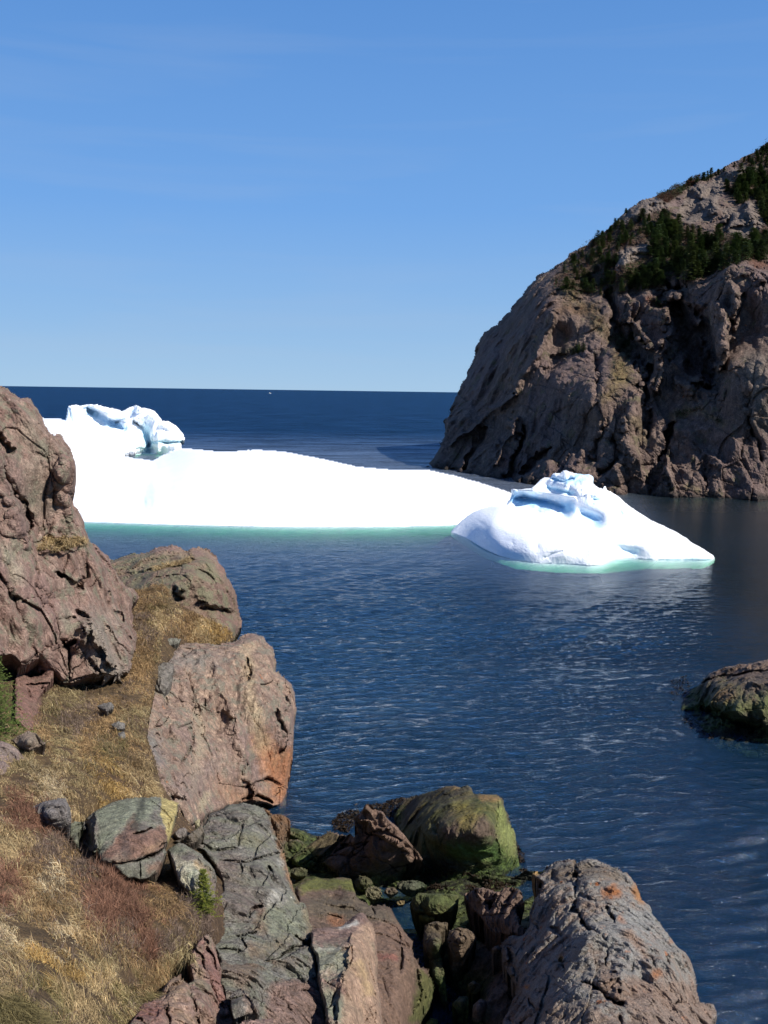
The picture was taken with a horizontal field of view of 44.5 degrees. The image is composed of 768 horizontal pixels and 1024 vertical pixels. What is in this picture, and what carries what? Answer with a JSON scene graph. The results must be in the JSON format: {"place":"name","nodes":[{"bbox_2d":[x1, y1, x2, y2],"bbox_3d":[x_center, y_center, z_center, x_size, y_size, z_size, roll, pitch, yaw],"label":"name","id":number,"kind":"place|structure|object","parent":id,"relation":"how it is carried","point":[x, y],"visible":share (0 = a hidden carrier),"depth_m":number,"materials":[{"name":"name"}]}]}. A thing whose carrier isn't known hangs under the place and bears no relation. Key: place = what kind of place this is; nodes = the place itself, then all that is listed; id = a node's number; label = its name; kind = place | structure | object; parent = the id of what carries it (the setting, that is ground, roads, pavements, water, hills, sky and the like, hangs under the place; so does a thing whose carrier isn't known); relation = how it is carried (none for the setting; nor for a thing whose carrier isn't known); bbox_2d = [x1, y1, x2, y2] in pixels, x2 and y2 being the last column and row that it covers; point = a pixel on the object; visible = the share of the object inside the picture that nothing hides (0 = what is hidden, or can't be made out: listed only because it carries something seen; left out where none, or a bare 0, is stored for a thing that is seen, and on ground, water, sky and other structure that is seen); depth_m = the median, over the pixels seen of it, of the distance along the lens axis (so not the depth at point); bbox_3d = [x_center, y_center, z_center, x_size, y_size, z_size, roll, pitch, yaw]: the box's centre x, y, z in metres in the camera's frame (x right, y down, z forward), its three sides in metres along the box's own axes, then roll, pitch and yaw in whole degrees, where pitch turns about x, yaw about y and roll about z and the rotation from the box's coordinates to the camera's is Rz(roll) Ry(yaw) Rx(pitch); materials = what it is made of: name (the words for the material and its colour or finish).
{"place":"outdoors","nodes":[
{"label":"outdoors","id":0,"kind":"place"},
{"bbox_2d":[0,532,234,1023],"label":"hillside","id":1,"kind":"structure","parent":0,"point":[26,930],"depth_m":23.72,"materials":[{"name":"plant"}]},
{"bbox_2d":[0,741,22,774],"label":"rock","id":2,"kind":"object","parent":1,"relation":"on","point":[5,747],"visible":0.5,"depth_m":24.90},
{"bbox_2d":[0,656,46,742],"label":"spruce tree","id":3,"kind":"object","parent":1,"relation":"on","point":[3,720],"visible":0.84,"depth_m":26.69,"materials":[{"name":"green plant"}]},
{"bbox_2d":[11,731,45,755],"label":"rock","id":4,"kind":"object","parent":1,"relation":"on","point":[29,741],"visible":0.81,"depth_m":25.84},
{"bbox_2d":[15,665,53,730],"bbox_3d":[-12.302,7.010,33.214,1.380,3.138,10.866,-2,8,-21],"label":"rock ledge","id":5,"kind":"object","parent":1,"relation":"on","point":[34,685],"visible":0.66,"depth_m":32.88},
{"bbox_2d":[33,798,71,839],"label":"rock","id":6,"kind":"object","parent":1,"relation":"on","point":[55,812],"visible":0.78,"depth_m":21.57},
{"bbox_2d":[0,386,138,686],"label":"rock crag","id":7,"kind":"structure","parent":1,"relation":"on","point":[66,616],"depth_m":37.62,"materials":[{"name":"stone"}]},
{"bbox_2d":[70,821,83,852],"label":"rock","id":8,"kind":"object","parent":1,"relation":"on","point":[76,833],"visible":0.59,"depth_m":22.45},
{"bbox_2d":[97,702,113,716],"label":"stone","id":9,"kind":"object","parent":1,"relation":"on","point":[106,709],"visible":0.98,"depth_m":33.01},
{"bbox_2d":[111,721,124,731],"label":"stone","id":10,"kind":"object","parent":1,"relation":"on","point":[118,726],"visible":0.84,"depth_m":31.40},
{"bbox_2d":[83,797,178,883],"bbox_3d":[-6.535,8.421,23.939,2.392,2.633,6.961,0,7,-7],"label":"boulder","id":11,"kind":"object","parent":1,"relation":"on","point":[130,838],"visible":0.98,"depth_m":22.05,"materials":[{"name":"stone"}]},
{"bbox_2d":[155,662,173,695],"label":"rock","id":12,"kind":"object","parent":1,"relation":"on","point":[165,677],"visible":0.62,"depth_m":42.88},
{"bbox_2d":[168,638,180,649],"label":"stone","id":13,"kind":"object","parent":1,"relation":"on","point":[174,643],"visible":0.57,"depth_m":48.05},
{"bbox_2d":[110,544,241,641],"bbox_3d":[-15.920,7.898,69.187,9.310,10.911,25.112,-2,8,-20],"label":"rock outcrop","id":14,"kind":"object","parent":1,"relation":"on","point":[200,583],"visible":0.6,"depth_m":63.04,"materials":[{"name":"stone"}]},
{"bbox_2d":[173,828,186,839],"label":"stone","id":15,"kind":"object","parent":1,"relation":"on","point":[180,834],"visible":0.55,"depth_m":26.14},
{"bbox_2d":[129,934,233,1023],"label":"rock outcrop","id":16,"kind":"object","parent":1,"relation":"on","point":[197,996],"visible":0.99,"depth_m":16.08,"materials":[{"name":"stone"}]},
{"bbox_2d":[173,824,204,849],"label":"rock","id":17,"kind":"object","parent":1,"relation":"on","point":[194,839],"visible":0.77,"depth_m":25.84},
{"bbox_2d":[167,843,216,905],"bbox_3d":[-4.649,8.973,22.705,1.076,2.411,4.061,-2,8,-20],"label":"boulder","id":18,"kind":"object","parent":1,"relation":"on","point":[187,863],"visible":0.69,"depth_m":21.52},
{"bbox_2d":[187,868,223,918],"bbox_3d":[-3.893,8.119,20.118,0.951,1.023,0.854,1,7,0],"label":"spruce sapling","id":19,"kind":"object","parent":1,"relation":"on","point":[203,885],"visible":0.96,"depth_m":20.06,"materials":[{"name":"green plant"}]},
{"bbox_2d":[147,633,296,827],"bbox_3d":[-8.486,14.304,47.777,7.753,14.355,27.184,1,7,0],"label":"rock outcrop","id":20,"kind":"object","parent":1,"relation":"on","point":[220,736],"visible":0.89,"depth_m":44.62,"materials":[{"name":"stone"}]},
{"bbox_2d":[198,803,311,970],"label":"rock ridge","id":21,"kind":"object","parent":1,"relation":"on","point":[266,918],"visible":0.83,"depth_m":24.11,"materials":[{"name":"stone"}]},
{"bbox_2d":[220,945,324,1023],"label":"rock block","id":22,"kind":"object","parent":21,"relation":"on","point":[285,990],"visible":0.77,"depth_m":18.93,"materials":[{"name":"stone"}]},
{"bbox_2d":[230,988,259,1023],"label":"rock block","id":23,"kind":"object","parent":22,"relation":"on","point":[243,1004],"visible":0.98,"depth_m":16.15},
{"bbox_2d":[240,1017,273,1023],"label":"rock block","id":24,"kind":"object","parent":22,"relation":"on","point":[267,1021],"visible":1,"depth_m":15.31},
{"bbox_2d":[310,913,382,1023],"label":"rock block","id":25,"kind":"object","parent":21,"relation":"on","point":[346,957],"visible":0.98,"depth_m":20.88,"materials":[{"name":"stone"}]},
{"bbox_2d":[0,0,767,391],"label":"sky","id":26,"kind":"structure","parent":0,"point":[328,195],"materials":[{"name":"blue"}]},
{"bbox_2d":[2,386,767,1023],"bbox_3d":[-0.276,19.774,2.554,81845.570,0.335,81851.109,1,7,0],"label":"water","id":27,"kind":"structure","parent":0,"point":[670,525],"depth_m":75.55,"materials":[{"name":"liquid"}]},
{"bbox_2d":[43,404,510,577],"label":"iceberg","id":28,"kind":"object","parent":27,"relation":"on","point":[175,484],"visible":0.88,"depth_m":150.04,"materials":[{"name":"ice"}]},
{"bbox_2d":[282,826,544,1023],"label":"shore rocks","id":29,"kind":"object","parent":27,"relation":"on","point":[495,992],"visible":0.12,"depth_m":36.00,"materials":[{"name":"stone"}]},
{"bbox_2d":[264,809,303,854],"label":"boulder","id":30,"kind":"object","parent":29,"relation":"on","point":[280,825],"visible":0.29,"depth_m":40.08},
{"bbox_2d":[284,840,301,852],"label":"boulder","id":31,"kind":"object","parent":29,"relation":"on","point":[293,846],"visible":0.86,"depth_m":39.39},
{"bbox_2d":[290,867,307,880],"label":"boulder","id":32,"kind":"object","parent":29,"relation":"on","point":[299,874],"visible":1,"depth_m":36.97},
{"bbox_2d":[292,804,421,880],"bbox_3d":[-0.984,14.197,38.266,5.298,6.242,3.571,8,10,42],"label":"tilted rock","id":33,"kind":"object","parent":29,"relation":"on","point":[379,842],"visible":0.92,"depth_m":37.45,"materials":[{"name":"stone"}]},
{"bbox_2d":[354,875,372,894],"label":"boulder","id":34,"kind":"object","parent":29,"relation":"on","point":[362,884],"visible":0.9,"depth_m":36.47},
{"bbox_2d":[295,877,435,1023],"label":"shore ledge","id":35,"kind":"object","parent":29,"relation":"on","point":[406,987],"visible":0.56,"depth_m":29.47,"materials":[{"name":"stone"}]},
{"bbox_2d":[365,886,381,902],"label":"boulder","id":36,"kind":"object","parent":29,"relation":"on","point":[373,894],"visible":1,"depth_m":35.56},
{"bbox_2d":[384,887,397,897],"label":"boulder","id":37,"kind":"object","parent":29,"relation":"on","point":[390,892],"visible":1,"depth_m":36.00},
{"bbox_2d":[397,880,426,897],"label":"boulder","id":38,"kind":"object","parent":29,"relation":"on","point":[411,888],"visible":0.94,"depth_m":36.10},
{"bbox_2d":[426,1018,437,1023],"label":"gully rock","id":39,"kind":"object","parent":29,"relation":"on","point":[432,1021],"visible":1,"depth_m":28.68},
{"bbox_2d":[410,893,458,940],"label":"mossy block","id":40,"kind":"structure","parent":29,"relation":"on","point":[425,908],"depth_m":33.29,"materials":[{"name":"stone"}]},
{"bbox_2d":[423,921,447,1023],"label":"gully rock","id":41,"kind":"object","parent":29,"relation":"on","point":[434,939],"visible":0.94,"depth_m":31.07,"materials":[{"name":"stone"}]},
{"bbox_2d":[394,785,522,886],"bbox_3d":[3.324,15.266,42.164,5.363,8.121,11.286,0,7,-10],"label":"boulder","id":42,"kind":"object","parent":29,"relation":"on","point":[462,830],"visible":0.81,"depth_m":38.14,"materials":[{"name":"stone"}]},
{"bbox_2d":[452,996,468,1023],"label":"gully rock","id":43,"kind":"object","parent":29,"relation":"on","point":[460,1010],"visible":1,"depth_m":29.03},
{"bbox_2d":[447,927,476,995],"bbox_3d":[2.592,15.416,31.503,1.039,3.798,2.345,1,7,0],"label":"gully rock","id":44,"kind":"object","parent":29,"relation":"on","point":[461,945],"visible":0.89,"depth_m":30.93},
{"bbox_2d":[466,981,480,1016],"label":"gully rock","id":45,"kind":"object","parent":29,"relation":"on","point":[473,990],"visible":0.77,"depth_m":29.74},
{"bbox_2d":[472,999,485,1023],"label":"gully rock","id":46,"kind":"object","parent":29,"relation":"on","point":[479,1008],"visible":0.97,"depth_m":27.84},
{"bbox_2d":[464,887,524,950],"bbox_3d":[3.866,14.469,31.840,1.408,4.163,5.144,-1,8,-15],"label":"fractured rock","id":47,"kind":"object","parent":29,"relation":"on","point":[494,918],"visible":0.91,"depth_m":31.36,"materials":[{"name":"stone"}]},
{"bbox_2d":[492,944,501,975],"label":"gully rock","id":48,"kind":"object","parent":29,"relation":"on","point":[496,959],"visible":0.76,"depth_m":30.26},
{"bbox_2d":[330,675,717,891],"bbox_3d":[11.919,13.108,51.781,35.434,1.494,10.427,-6,10,-45],"label":"seaweed","id":49,"kind":"object","parent":29,"relation":"on","point":[389,808],"visible":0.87,"depth_m":43.23,"materials":[{"name":"plant"}]},
{"bbox_2d":[500,859,716,1023],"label":"boulder","id":50,"kind":"object","parent":29,"relation":"on","point":[594,943],"visible":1,"depth_m":24.72,"materials":[{"name":"stone"}]},
{"bbox_2d":[451,470,714,582],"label":"iceberg","id":51,"kind":"object","parent":27,"relation":"on","point":[567,517],"visible":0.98,"depth_m":119.83,"materials":[{"name":"ice"}]},
{"bbox_2d":[680,659,767,757],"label":"rock islet","id":52,"kind":"object","parent":27,"relation":"in","point":[728,698],"visible":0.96,"depth_m":56.63,"materials":[{"name":"stone"}]},
{"bbox_2d":[426,142,767,512],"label":"cliff","id":53,"kind":"structure","parent":0,"point":[534,403],"depth_m":216.14,"materials":[{"name":"stone"}]},
{"bbox_2d":[559,276,571,288],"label":"spruce tree","id":54,"kind":"object","parent":53,"relation":"on","point":[566,280],"visible":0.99,"depth_m":250.72,"materials":[{"name":"green plant"}]},
{"bbox_2d":[568,253,576,265],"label":"spruce tree","id":55,"kind":"object","parent":53,"relation":"on","point":[573,257],"visible":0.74,"depth_m":272.78,"materials":[{"name":"green plant"}]},
{"bbox_2d":[580,278,589,292],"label":"spruce tree","id":56,"kind":"object","parent":53,"relation":"on","point":[584,283],"visible":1,"depth_m":248.29,"materials":[{"name":"green plant"}]},
{"bbox_2d":[582,271,591,284],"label":"spruce tree","id":57,"kind":"object","parent":53,"relation":"on","point":[589,273],"visible":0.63,"depth_m":254.48,"materials":[{"name":"green plant"}]},
{"bbox_2d":[586,248,596,260],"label":"spruce tree","id":58,"kind":"object","parent":53,"relation":"on","point":[592,250],"visible":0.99,"depth_m":265.77,"materials":[{"name":"green plant"}]},
{"bbox_2d":[603,253,612,267],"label":"spruce tree","id":59,"kind":"object","parent":53,"relation":"on","point":[608,260],"visible":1,"depth_m":249.96,"materials":[{"name":"green plant"}]},
{"bbox_2d":[608,270,616,284],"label":"spruce tree","id":60,"kind":"object","parent":53,"relation":"on","point":[613,276],"visible":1,"depth_m":243.49,"materials":[{"name":"green plant"}]},
{"bbox_2d":[609,253,618,266],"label":"spruce tree","id":61,"kind":"object","parent":53,"relation":"on","point":[615,258],"visible":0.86,"depth_m":248.36,"materials":[{"name":"green plant"}]},
{"bbox_2d":[620,230,629,243],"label":"spruce tree","id":62,"kind":"object","parent":53,"relation":"on","point":[625,236],"visible":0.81,"depth_m":259.93,"materials":[{"name":"green plant"}]},
{"bbox_2d":[617,267,636,285],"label":"spruce tree","id":63,"kind":"object","parent":53,"relation":"on","point":[630,274],"visible":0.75,"depth_m":240.36,"materials":[{"name":"green plant"}]},
{"bbox_2d":[628,275,636,288],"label":"spruce tree","id":64,"kind":"object","parent":53,"relation":"on","point":[633,280],"visible":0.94,"depth_m":239.66,"materials":[{"name":"green plant"}]},
{"bbox_2d":[635,208,646,221],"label":"spruce tree","id":65,"kind":"object","parent":53,"relation":"on","point":[642,210],"visible":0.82,"depth_m":274.33,"materials":[{"name":"green plant"}]},
{"bbox_2d":[639,262,657,282],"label":"spruce tree","id":66,"kind":"object","parent":53,"relation":"on","point":[651,266],"visible":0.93,"depth_m":235.49,"materials":[{"name":"green plant"}]},
{"bbox_2d":[641,234,658,254],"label":"spruce tree","id":67,"kind":"object","parent":53,"relation":"on","point":[653,246],"visible":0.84,"depth_m":246.75,"materials":[{"name":"green plant"}]},
{"bbox_2d":[648,228,662,248],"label":"spruce tree","id":68,"kind":"object","parent":53,"relation":"on","point":[657,234],"visible":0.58,"depth_m":248.93,"materials":[{"name":"green plant"}]},
{"bbox_2d":[650,249,660,262],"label":"spruce tree","id":69,"kind":"object","parent":53,"relation":"on","point":[656,252],"visible":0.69,"depth_m":241.94,"materials":[{"name":"green plant"}]},
{"bbox_2d":[654,271,664,285],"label":"spruce tree","id":70,"kind":"object","parent":53,"relation":"on","point":[658,279],"visible":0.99,"depth_m":233.25,"materials":[{"name":"green plant"}]},
{"bbox_2d":[553,137,767,423],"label":"heath","id":71,"kind":"object","parent":53,"relation":"on","point":[668,195],"visible":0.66,"depth_m":252.01,"materials":[{"name":"green plant"}]},
{"bbox_2d":[656,208,671,221],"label":"spruce tree","id":72,"kind":"object","parent":53,"relation":"on","point":[664,210],"visible":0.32,"depth_m":268.23,"materials":[{"name":"green plant"}]},
{"bbox_2d":[661,241,669,257],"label":"spruce tree","id":73,"kind":"object","parent":53,"relation":"on","point":[666,249],"visible":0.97,"depth_m":242.92,"materials":[{"name":"green plant"}]},
{"bbox_2d":[666,222,673,237],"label":"spruce tree","id":74,"kind":"object","parent":53,"relation":"on","point":[668,233],"visible":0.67,"depth_m":256.87,"materials":[{"name":"green plant"}]},
{"bbox_2d":[667,240,678,254],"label":"spruce tree","id":75,"kind":"object","parent":53,"relation":"on","point":[674,245],"visible":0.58,"depth_m":242.78,"materials":[{"name":"green plant"}]},
{"bbox_2d":[661,218,686,237],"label":"spruce tree","id":76,"kind":"object","parent":53,"relation":"on","point":[673,220],"visible":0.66,"depth_m":257.42,"materials":[{"name":"green plant"}]},
{"bbox_2d":[669,234,683,248],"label":"spruce tree","id":77,"kind":"object","parent":53,"relation":"on","point":[675,237],"visible":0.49,"depth_m":245.62,"materials":[{"name":"green plant"}]},
{"bbox_2d":[672,246,685,266],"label":"spruce tree","id":78,"kind":"object","parent":53,"relation":"on","point":[680,252],"visible":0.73,"depth_m":233.85,"materials":[{"name":"green plant"}]},
{"bbox_2d":[675,213,683,232],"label":"spruce tree","id":79,"kind":"object","parent":53,"relation":"on","point":[678,217],"visible":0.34,"depth_m":260.86,"materials":[{"name":"green plant"}]},
{"bbox_2d":[684,240,695,263],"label":"spruce tree","id":80,"kind":"object","parent":53,"relation":"on","point":[691,243],"visible":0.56,"depth_m":232.60,"materials":[{"name":"green plant"}]},
{"bbox_2d":[686,232,694,253],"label":"spruce tree","id":81,"kind":"object","parent":53,"relation":"on","point":[691,237],"visible":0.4,"depth_m":242.61,"materials":[{"name":"green plant"}]},
{"bbox_2d":[679,262,702,279],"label":"spruce tree","id":82,"kind":"object","parent":53,"relation":"on","point":[691,270],"visible":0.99,"depth_m":223.44,"materials":[{"name":"green plant"}]},
{"bbox_2d":[686,250,696,266],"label":"spruce tree","id":83,"kind":"object","parent":53,"relation":"on","point":[693,254],"visible":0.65,"depth_m":228.99,"materials":[{"name":"green plant"}]},
{"bbox_2d":[688,248,707,262],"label":"spruce tree","id":84,"kind":"object","parent":53,"relation":"on","point":[699,252],"visible":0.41,"depth_m":229.62,"materials":[{"name":"green plant"}]},
{"bbox_2d":[693,259,704,277],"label":"spruce tree","id":85,"kind":"object","parent":53,"relation":"on","point":[698,269],"visible":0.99,"depth_m":223.66,"materials":[{"name":"green plant"}]},
{"bbox_2d":[697,236,707,252],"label":"spruce tree","id":86,"kind":"object","parent":53,"relation":"on","point":[700,243],"visible":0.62,"depth_m":244.38,"materials":[{"name":"green plant"}]},
{"bbox_2d":[695,253,712,275],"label":"spruce tree","id":87,"kind":"object","parent":53,"relation":"on","point":[703,256],"visible":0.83,"depth_m":224.64,"materials":[{"name":"green plant"}]},
{"bbox_2d":[707,242,721,261],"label":"spruce tree","id":88,"kind":"object","parent":53,"relation":"on","point":[715,249],"visible":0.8,"depth_m":226.46,"materials":[{"name":"green plant"}]},
{"bbox_2d":[709,223,723,245],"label":"spruce tree","id":89,"kind":"object","parent":53,"relation":"on","point":[720,230],"visible":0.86,"depth_m":244.17,"materials":[{"name":"green plant"}]},
{"bbox_2d":[717,247,730,269],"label":"spruce tree","id":90,"kind":"object","parent":53,"relation":"on","point":[725,257],"visible":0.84,"depth_m":217.93,"materials":[{"name":"green plant"}]},
{"bbox_2d":[730,250,740,264],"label":"spruce tree","id":91,"kind":"object","parent":53,"relation":"on","point":[734,256],"visible":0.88,"depth_m":209.00,"materials":[{"name":"green plant"}]},
{"bbox_2d":[731,243,740,261],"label":"spruce tree","id":92,"kind":"object","parent":53,"relation":"on","point":[737,246],"visible":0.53,"depth_m":216.54,"materials":[{"name":"green plant"}]},
{"bbox_2d":[730,232,742,255],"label":"spruce tree","id":93,"kind":"object","parent":53,"relation":"on","point":[738,236],"visible":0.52,"depth_m":223.88,"materials":[{"name":"green plant"}]},
{"bbox_2d":[731,173,743,188],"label":"spruce tree","id":94,"kind":"object","parent":53,"relation":"on","point":[740,178],"visible":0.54,"depth_m":282.42,"materials":[{"name":"green plant"}]},
{"bbox_2d":[735,190,743,203],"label":"spruce tree","id":95,"kind":"object","parent":53,"relation":"on","point":[739,197],"visible":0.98,"depth_m":272.15,"materials":[{"name":"green plant"}]},
{"bbox_2d":[730,238,756,256],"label":"spruce tree","id":96,"kind":"object","parent":53,"relation":"on","point":[742,244],"visible":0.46,"depth_m":217.50,"materials":[{"name":"green plant"}]},
{"bbox_2d":[740,181,748,193],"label":"spruce tree","id":97,"kind":"object","parent":53,"relation":"on","point":[745,185],"visible":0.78,"depth_m":277.47,"materials":[{"name":"green plant"}]},
{"bbox_2d":[739,241,752,259],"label":"spruce tree","id":98,"kind":"object","parent":53,"relation":"on","point":[744,254],"visible":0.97,"depth_m":212.15,"materials":[{"name":"green plant"}]},
{"bbox_2d":[747,170,754,186],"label":"spruce tree","id":99,"kind":"object","parent":53,"relation":"on","point":[751,178],"visible":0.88,"depth_m":280.73,"materials":[{"name":"green plant"}]},
{"bbox_2d":[742,227,761,239],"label":"spruce tree","id":100,"kind":"object","parent":53,"relation":"on","point":[752,231],"visible":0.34,"depth_m":232.66,"materials":[{"name":"green plant"}]},
{"bbox_2d":[749,231,759,245],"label":"spruce tree","id":101,"kind":"object","parent":53,"relation":"on","point":[753,237],"visible":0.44,"depth_m":227.46,"materials":[{"name":"green plant"}]},
{"bbox_2d":[755,190,763,206],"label":"spruce tree","id":102,"kind":"object","parent":53,"relation":"on","point":[760,194],"visible":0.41,"depth_m":266.78,"materials":[{"name":"green plant"}]},
{"bbox_2d":[754,200,765,214],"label":"spruce tree","id":103,"kind":"object","parent":53,"relation":"on","point":[762,209],"visible":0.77,"depth_m":254.71,"materials":[{"name":"green plant"}]},
{"bbox_2d":[753,238,767,259],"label":"spruce tree","id":104,"kind":"object","parent":53,"relation":"on","point":[761,247],"visible":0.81,"depth_m":217.66,"materials":[{"name":"green plant"}]},
{"bbox_2d":[756,163,766,176],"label":"spruce tree","id":105,"kind":"object","parent":53,"relation":"on","point":[760,167],"visible":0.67,"depth_m":289.87,"materials":[{"name":"green plant"}]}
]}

